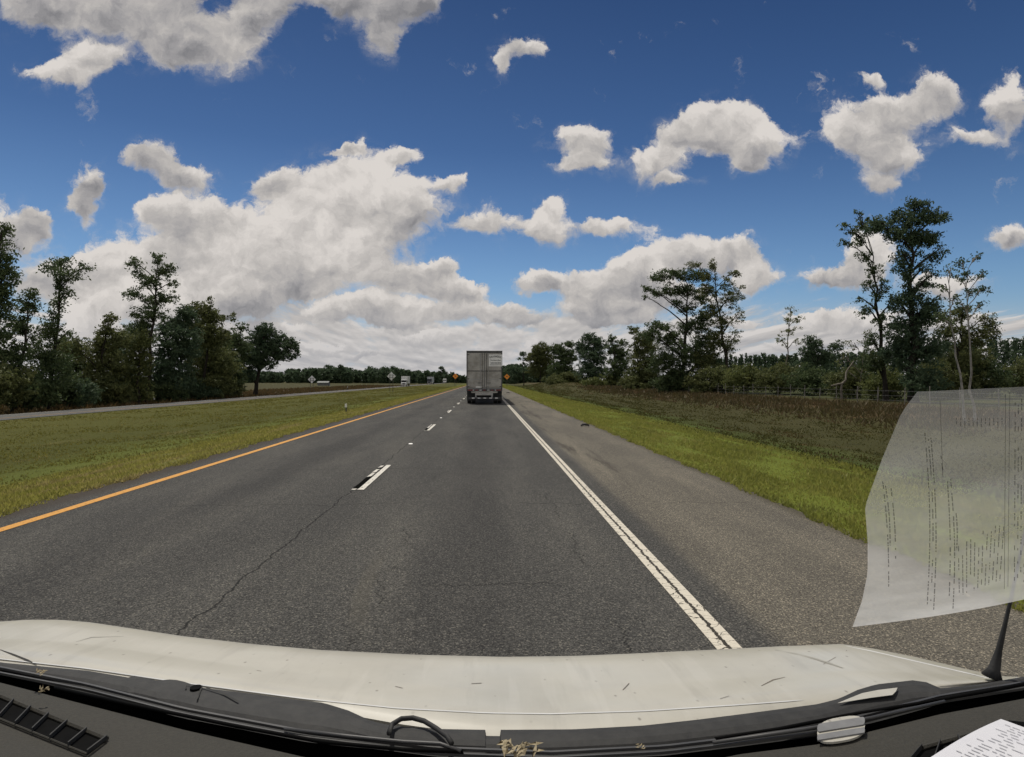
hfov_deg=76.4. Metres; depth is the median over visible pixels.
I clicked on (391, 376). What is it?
diamond sign
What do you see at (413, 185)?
sky
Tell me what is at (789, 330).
sapling
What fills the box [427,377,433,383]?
semi truck
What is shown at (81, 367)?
broadleaf tree
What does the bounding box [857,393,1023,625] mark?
windshield sheet
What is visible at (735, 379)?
bush
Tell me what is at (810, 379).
bush
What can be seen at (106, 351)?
broadleaf tree
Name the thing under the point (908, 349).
broadleaf tree
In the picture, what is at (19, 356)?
broadleaf tree
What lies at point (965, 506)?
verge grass
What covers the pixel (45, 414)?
road
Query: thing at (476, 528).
road
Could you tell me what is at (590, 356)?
broadleaf tree
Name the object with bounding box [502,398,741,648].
white edge line
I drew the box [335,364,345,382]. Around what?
pine tree
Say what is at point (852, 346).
bare bush
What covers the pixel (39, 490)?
median grass
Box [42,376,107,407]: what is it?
shrub
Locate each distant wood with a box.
[242,363,465,383]
[502,363,575,383]
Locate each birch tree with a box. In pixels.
[928,263,965,421]
[947,251,993,421]
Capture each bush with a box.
[541,371,587,384]
[579,373,623,386]
[616,369,659,388]
[648,367,693,391]
[681,364,737,393]
[719,362,770,392]
[752,359,806,393]
[779,362,842,395]
[819,363,872,398]
[833,329,877,398]
[855,364,906,399]
[904,359,969,400]
[951,355,1018,397]
[997,355,1023,396]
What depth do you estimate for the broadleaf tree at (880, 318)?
55.18 m
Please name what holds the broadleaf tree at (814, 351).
on the ground at (874, 445)
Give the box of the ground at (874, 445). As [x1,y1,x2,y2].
[0,381,1023,604]
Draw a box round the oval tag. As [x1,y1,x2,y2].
[817,716,864,743]
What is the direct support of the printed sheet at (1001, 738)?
on the van
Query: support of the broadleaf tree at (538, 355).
on the ground at (874, 445)
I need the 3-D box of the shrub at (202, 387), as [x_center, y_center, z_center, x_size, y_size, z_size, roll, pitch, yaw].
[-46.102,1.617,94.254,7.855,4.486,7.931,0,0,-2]
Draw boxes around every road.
[0,383,441,419]
[0,386,1023,676]
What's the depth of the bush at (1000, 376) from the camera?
57.06 m
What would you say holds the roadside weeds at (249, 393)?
on the ground at (874, 445)
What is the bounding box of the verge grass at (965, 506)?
[502,385,1023,612]
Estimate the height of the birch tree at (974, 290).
8.710 m
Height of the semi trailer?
3.877 m
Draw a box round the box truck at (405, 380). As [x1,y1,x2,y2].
[400,376,409,385]
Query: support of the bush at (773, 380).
on the ground at (874, 445)
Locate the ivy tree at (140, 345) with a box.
[122,327,155,402]
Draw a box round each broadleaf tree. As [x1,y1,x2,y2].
[0,221,35,404]
[0,287,51,412]
[25,255,96,409]
[39,336,95,380]
[48,311,138,405]
[95,322,149,383]
[120,252,179,402]
[140,303,206,400]
[181,295,246,398]
[184,340,248,396]
[218,322,254,394]
[523,341,555,382]
[546,340,577,377]
[571,332,611,380]
[601,334,631,379]
[623,325,660,384]
[685,257,745,391]
[789,334,847,370]
[836,209,896,400]
[859,195,956,402]
[928,303,1002,398]
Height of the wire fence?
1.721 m
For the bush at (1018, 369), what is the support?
on the ground at (874, 445)
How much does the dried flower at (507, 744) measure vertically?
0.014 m
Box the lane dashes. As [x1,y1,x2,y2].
[351,395,466,489]
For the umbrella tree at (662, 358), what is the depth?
96.92 m
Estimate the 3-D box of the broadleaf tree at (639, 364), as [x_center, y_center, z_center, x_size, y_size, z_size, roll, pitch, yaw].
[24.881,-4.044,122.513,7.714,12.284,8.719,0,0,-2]
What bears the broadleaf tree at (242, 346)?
on the ground at (874, 445)
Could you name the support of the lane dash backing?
on the road at (476, 528)
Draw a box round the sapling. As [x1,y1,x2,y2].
[775,305,804,364]
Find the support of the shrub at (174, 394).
on the ground at (874, 445)
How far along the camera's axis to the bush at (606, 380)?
150.27 m
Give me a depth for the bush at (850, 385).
62.64 m
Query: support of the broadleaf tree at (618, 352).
on the ground at (874, 445)
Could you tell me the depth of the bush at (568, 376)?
183.73 m
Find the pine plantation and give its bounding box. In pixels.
[717,336,1023,384]
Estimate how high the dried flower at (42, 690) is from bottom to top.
0.012 m
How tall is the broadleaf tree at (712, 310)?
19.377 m
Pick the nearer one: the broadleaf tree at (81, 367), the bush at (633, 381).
the broadleaf tree at (81, 367)
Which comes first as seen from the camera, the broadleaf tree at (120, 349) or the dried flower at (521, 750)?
the dried flower at (521, 750)
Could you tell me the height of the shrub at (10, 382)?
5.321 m
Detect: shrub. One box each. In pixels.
[0,354,38,409]
[3,379,66,410]
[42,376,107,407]
[88,379,140,406]
[133,379,191,401]
[179,376,222,399]
[220,377,245,396]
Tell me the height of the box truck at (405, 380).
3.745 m
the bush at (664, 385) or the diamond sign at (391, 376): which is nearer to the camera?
the bush at (664, 385)
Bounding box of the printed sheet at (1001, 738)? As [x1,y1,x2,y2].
[932,719,1023,756]
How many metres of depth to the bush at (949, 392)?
55.08 m
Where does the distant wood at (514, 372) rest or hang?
on the ground at (874, 445)
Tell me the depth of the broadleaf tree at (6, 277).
58.32 m
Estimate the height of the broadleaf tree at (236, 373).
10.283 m
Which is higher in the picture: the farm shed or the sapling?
the sapling
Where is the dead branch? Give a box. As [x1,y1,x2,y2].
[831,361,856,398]
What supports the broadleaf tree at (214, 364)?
on the ground at (874, 445)
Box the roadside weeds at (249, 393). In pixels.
[0,384,405,414]
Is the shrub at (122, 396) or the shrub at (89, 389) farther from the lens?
the shrub at (122, 396)
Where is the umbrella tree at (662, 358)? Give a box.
[637,267,724,390]
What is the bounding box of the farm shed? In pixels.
[317,381,330,385]
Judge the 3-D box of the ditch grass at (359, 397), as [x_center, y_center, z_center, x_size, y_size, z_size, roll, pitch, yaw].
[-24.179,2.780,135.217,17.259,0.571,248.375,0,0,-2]
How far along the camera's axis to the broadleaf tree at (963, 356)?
57.11 m
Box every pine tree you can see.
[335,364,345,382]
[436,366,445,374]
[517,351,528,384]
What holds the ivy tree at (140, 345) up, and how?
on the ground at (874, 445)
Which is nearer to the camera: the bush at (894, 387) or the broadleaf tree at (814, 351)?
the bush at (894, 387)
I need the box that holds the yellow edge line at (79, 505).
[0,387,460,531]
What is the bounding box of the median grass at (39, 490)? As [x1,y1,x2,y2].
[0,385,465,516]
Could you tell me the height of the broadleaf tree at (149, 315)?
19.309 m
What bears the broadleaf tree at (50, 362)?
on the ground at (874, 445)
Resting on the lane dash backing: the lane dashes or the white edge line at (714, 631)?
the lane dashes
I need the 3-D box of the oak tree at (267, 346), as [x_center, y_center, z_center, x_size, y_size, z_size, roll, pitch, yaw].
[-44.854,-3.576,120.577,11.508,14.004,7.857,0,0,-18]
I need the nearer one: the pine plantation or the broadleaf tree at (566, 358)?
the pine plantation
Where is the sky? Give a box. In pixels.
[0,0,1023,379]
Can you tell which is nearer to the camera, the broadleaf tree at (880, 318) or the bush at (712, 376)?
the broadleaf tree at (880, 318)
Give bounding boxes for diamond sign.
[308,376,315,391]
[387,372,394,379]
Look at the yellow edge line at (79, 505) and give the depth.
10.75 m
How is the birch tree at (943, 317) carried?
on the ground at (874, 445)
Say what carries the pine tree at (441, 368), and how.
on the ground at (874, 445)
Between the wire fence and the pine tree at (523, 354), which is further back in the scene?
the pine tree at (523, 354)
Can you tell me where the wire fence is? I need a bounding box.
[617,383,1021,407]
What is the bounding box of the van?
[0,531,1023,756]
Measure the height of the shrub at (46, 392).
3.324 m
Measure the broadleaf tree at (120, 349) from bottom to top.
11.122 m
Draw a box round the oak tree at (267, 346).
[239,321,300,394]
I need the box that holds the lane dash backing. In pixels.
[353,398,463,489]
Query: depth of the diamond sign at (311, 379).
148.23 m
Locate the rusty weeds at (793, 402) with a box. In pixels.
[577,384,1023,435]
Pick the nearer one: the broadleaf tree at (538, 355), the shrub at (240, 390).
the shrub at (240, 390)
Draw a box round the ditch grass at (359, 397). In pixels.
[0,386,453,488]
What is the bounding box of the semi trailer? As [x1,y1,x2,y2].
[466,351,501,402]
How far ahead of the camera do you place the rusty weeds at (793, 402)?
44.10 m
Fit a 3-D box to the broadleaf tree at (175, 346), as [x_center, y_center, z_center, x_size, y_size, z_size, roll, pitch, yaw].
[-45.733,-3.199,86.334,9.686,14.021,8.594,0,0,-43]
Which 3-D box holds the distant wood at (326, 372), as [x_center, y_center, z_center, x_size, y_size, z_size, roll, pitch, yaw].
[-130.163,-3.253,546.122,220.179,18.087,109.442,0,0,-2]
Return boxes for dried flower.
[38,686,48,691]
[497,739,520,756]
[516,741,543,756]

